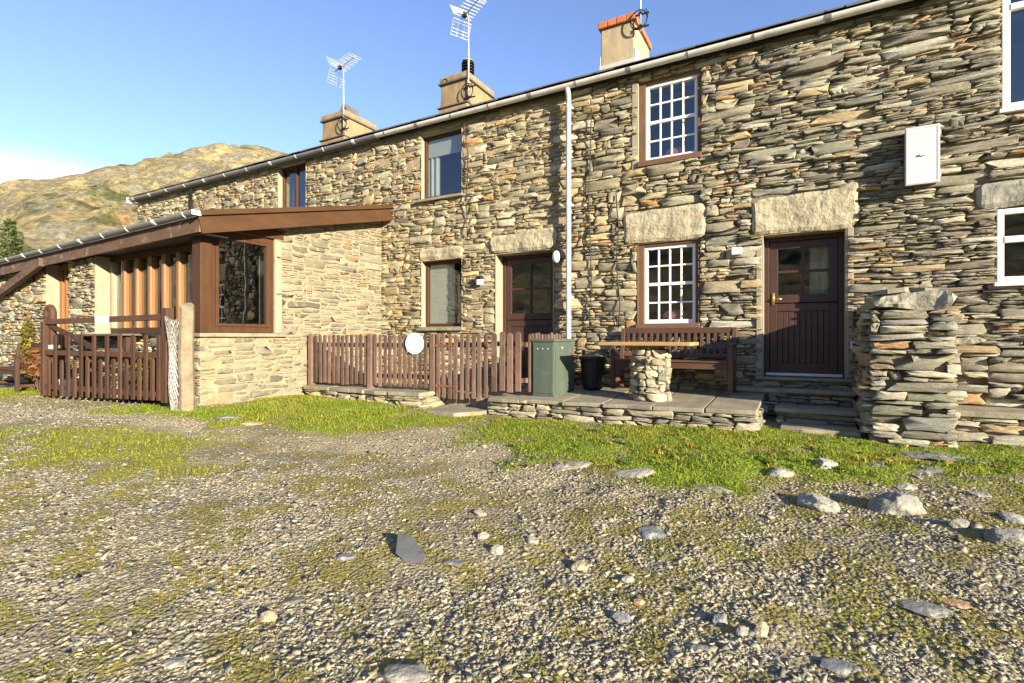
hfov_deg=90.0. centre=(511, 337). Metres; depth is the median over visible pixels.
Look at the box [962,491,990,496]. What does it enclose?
field stone
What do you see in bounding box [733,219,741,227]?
lantern bracket
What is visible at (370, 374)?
picket fence
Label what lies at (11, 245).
conifer tree
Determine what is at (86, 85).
sky
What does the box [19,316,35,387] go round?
climbing plant
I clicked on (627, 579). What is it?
field stone
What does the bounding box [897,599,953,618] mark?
field stone
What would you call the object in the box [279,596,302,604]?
field stone
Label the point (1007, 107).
window
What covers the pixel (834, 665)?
field stone
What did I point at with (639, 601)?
field stone
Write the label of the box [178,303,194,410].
stone post
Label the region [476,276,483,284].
wall light
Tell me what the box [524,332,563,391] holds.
picket fence
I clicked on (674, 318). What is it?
window
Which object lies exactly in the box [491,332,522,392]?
picket fence
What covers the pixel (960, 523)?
field stone
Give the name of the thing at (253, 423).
field stone
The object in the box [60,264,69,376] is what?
garden door
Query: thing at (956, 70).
stone cottage
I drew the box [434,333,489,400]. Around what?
picket gate
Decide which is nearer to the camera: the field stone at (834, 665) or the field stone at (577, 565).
the field stone at (834, 665)
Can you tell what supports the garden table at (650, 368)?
on the raised terrace
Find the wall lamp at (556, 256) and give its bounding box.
[552,251,560,262]
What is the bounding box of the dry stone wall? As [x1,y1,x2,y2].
[849,287,966,447]
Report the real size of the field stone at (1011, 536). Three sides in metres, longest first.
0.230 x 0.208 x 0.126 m
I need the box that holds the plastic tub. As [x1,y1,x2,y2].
[578,355,606,389]
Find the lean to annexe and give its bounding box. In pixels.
[0,204,392,405]
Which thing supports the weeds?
on the ground at (330, 447)
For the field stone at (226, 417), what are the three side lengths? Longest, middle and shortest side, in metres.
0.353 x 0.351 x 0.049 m
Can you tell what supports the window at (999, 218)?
in the stone cottage at (956, 70)
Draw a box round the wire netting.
[165,316,178,410]
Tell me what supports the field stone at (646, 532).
on the ground at (330, 447)
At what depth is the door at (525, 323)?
9.14 m
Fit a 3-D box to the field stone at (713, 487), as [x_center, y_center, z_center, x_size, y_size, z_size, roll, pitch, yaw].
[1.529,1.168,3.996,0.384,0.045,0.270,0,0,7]
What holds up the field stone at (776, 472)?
on the ground at (330, 447)
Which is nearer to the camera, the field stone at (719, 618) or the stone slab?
the field stone at (719, 618)
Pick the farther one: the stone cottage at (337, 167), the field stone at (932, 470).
the stone cottage at (337, 167)
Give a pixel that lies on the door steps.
(796, 405)
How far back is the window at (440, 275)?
9.92 m
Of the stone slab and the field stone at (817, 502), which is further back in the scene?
the stone slab
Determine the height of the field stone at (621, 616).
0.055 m
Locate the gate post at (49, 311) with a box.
[43,304,58,397]
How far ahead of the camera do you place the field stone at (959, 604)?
2.40 m
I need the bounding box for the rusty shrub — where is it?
[20,346,59,392]
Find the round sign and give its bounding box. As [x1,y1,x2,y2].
[405,333,423,353]
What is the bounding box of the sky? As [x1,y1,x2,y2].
[0,0,860,183]
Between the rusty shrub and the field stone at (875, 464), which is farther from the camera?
the rusty shrub
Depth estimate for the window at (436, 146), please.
9.95 m
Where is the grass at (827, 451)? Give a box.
[0,387,1023,507]
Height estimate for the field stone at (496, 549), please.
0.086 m
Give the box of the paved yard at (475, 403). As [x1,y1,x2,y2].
[361,382,514,408]
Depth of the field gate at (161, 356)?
7.63 m
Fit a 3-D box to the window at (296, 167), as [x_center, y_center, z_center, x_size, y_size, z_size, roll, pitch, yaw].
[-5.006,-3.454,11.930,0.963,1.121,0.076,0,0,29]
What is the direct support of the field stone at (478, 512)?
on the ground at (330, 447)
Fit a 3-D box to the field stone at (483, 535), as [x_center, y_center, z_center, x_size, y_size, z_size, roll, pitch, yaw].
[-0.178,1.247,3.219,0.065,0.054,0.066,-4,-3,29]
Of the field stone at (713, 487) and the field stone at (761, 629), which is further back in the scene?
the field stone at (713, 487)
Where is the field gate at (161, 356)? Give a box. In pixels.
[40,308,173,402]
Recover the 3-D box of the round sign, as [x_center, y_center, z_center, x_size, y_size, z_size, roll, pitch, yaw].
[-1.506,0.085,7.897,0.330,0.330,0.018,0,0,24]
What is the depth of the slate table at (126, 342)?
8.03 m
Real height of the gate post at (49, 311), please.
1.593 m
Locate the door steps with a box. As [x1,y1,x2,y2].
[736,377,860,437]
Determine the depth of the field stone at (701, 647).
2.14 m
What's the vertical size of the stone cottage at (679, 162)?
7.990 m
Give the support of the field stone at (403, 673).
on the ground at (330, 447)
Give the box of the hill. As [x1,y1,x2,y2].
[0,143,286,280]
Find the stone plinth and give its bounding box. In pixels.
[303,383,444,408]
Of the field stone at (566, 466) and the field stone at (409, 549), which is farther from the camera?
the field stone at (566, 466)
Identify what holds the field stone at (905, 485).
on the ground at (330, 447)
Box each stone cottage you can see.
[126,103,442,379]
[375,58,604,389]
[553,0,902,403]
[858,0,1023,345]
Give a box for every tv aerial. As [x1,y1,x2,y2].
[326,52,359,131]
[450,0,486,100]
[630,0,648,31]
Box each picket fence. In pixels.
[308,334,435,391]
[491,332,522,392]
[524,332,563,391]
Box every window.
[212,232,272,332]
[283,163,305,206]
[416,130,464,202]
[416,259,464,330]
[636,240,699,327]
[637,69,701,167]
[993,207,1023,286]
[997,0,1023,114]
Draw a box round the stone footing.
[955,405,1023,445]
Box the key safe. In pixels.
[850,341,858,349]
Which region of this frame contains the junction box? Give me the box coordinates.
[731,247,741,254]
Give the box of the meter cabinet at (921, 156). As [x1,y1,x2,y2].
[903,123,940,188]
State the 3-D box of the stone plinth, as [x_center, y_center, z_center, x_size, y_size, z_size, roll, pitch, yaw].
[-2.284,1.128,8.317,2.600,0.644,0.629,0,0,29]
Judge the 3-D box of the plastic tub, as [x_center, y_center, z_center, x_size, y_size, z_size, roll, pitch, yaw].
[1.225,0.511,7.775,0.430,0.518,0.430,0,0,29]
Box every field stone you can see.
[160,656,190,668]
[215,415,242,419]
[241,422,263,425]
[259,610,277,622]
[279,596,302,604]
[337,553,355,560]
[378,663,429,682]
[396,534,425,563]
[442,559,463,565]
[473,509,486,515]
[478,532,488,538]
[489,544,502,554]
[525,536,538,544]
[552,460,590,470]
[571,560,588,570]
[612,612,630,622]
[613,468,654,478]
[621,575,633,582]
[633,598,644,604]
[637,526,665,538]
[689,644,710,652]
[694,483,733,492]
[713,612,726,624]
[736,626,747,636]
[753,622,768,636]
[766,467,794,477]
[796,492,840,512]
[815,458,837,468]
[820,658,863,675]
[864,461,886,466]
[867,491,927,515]
[893,482,917,489]
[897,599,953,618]
[900,451,985,462]
[912,466,944,474]
[942,598,972,608]
[949,518,969,528]
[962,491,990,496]
[983,528,1023,546]
[997,512,1023,523]
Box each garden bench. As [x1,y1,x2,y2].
[0,343,39,392]
[611,327,736,394]
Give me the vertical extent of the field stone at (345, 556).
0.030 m
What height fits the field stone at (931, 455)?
0.044 m
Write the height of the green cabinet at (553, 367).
0.818 m
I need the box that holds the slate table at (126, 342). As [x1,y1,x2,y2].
[74,334,144,402]
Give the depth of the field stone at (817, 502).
3.55 m
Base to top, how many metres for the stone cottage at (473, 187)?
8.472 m
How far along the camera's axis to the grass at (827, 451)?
5.27 m
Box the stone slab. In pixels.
[423,405,488,416]
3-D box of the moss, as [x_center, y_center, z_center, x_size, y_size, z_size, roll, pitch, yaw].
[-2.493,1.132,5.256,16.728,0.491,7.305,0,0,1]
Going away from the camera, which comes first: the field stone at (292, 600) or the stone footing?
the field stone at (292, 600)
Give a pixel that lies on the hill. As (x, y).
(43, 213)
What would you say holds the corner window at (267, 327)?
in the lean to annexe
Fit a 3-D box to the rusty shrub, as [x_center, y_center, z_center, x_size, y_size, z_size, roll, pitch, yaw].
[-8.326,0.571,9.035,0.815,0.877,0.518,0,0,29]
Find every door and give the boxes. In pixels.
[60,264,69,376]
[503,252,552,383]
[764,232,843,377]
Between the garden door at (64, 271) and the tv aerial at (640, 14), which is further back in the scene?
the tv aerial at (640, 14)
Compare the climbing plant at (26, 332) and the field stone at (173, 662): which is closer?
the field stone at (173, 662)
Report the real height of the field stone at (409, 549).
0.107 m
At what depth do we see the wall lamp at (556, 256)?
8.39 m
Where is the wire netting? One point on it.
(172, 399)
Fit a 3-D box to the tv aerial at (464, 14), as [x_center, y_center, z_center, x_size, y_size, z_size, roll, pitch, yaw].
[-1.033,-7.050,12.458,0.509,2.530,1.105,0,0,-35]
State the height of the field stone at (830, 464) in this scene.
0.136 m
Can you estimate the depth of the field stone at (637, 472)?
4.28 m
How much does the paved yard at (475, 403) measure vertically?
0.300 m
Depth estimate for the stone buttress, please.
5.52 m
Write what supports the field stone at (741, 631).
on the ground at (330, 447)
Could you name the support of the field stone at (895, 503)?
on the ground at (330, 447)
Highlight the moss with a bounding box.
[0,394,1023,682]
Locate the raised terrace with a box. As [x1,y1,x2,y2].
[487,385,767,431]
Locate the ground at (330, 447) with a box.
[0,383,1023,682]
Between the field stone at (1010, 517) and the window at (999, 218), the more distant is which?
the window at (999, 218)
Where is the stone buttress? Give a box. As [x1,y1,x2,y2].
[953,336,1023,407]
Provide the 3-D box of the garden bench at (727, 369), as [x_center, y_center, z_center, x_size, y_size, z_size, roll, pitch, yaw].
[2.269,0.291,7.244,1.648,0.888,0.596,0,0,29]
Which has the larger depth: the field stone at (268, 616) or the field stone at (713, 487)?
the field stone at (713, 487)
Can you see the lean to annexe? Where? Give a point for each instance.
(273, 291)
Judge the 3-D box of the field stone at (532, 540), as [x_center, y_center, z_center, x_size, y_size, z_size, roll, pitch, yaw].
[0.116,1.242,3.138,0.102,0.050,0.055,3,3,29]
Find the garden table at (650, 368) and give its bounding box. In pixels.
[598,342,698,401]
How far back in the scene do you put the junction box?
7.11 m
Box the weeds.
[495,421,1014,476]
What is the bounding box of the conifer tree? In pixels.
[0,218,32,258]
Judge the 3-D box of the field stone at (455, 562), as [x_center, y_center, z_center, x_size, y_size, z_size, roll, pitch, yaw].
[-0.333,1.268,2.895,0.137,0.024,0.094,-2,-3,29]
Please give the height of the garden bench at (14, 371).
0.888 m
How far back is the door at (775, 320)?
6.98 m
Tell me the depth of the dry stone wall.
5.17 m
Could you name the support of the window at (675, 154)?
in the stone cottage at (679, 162)
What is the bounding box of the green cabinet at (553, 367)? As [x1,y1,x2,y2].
[531,339,574,396]
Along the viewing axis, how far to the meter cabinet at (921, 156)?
6.01 m
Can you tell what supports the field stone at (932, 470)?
on the ground at (330, 447)
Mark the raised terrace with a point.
(721, 409)
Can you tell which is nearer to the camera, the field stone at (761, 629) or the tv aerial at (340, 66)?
the field stone at (761, 629)

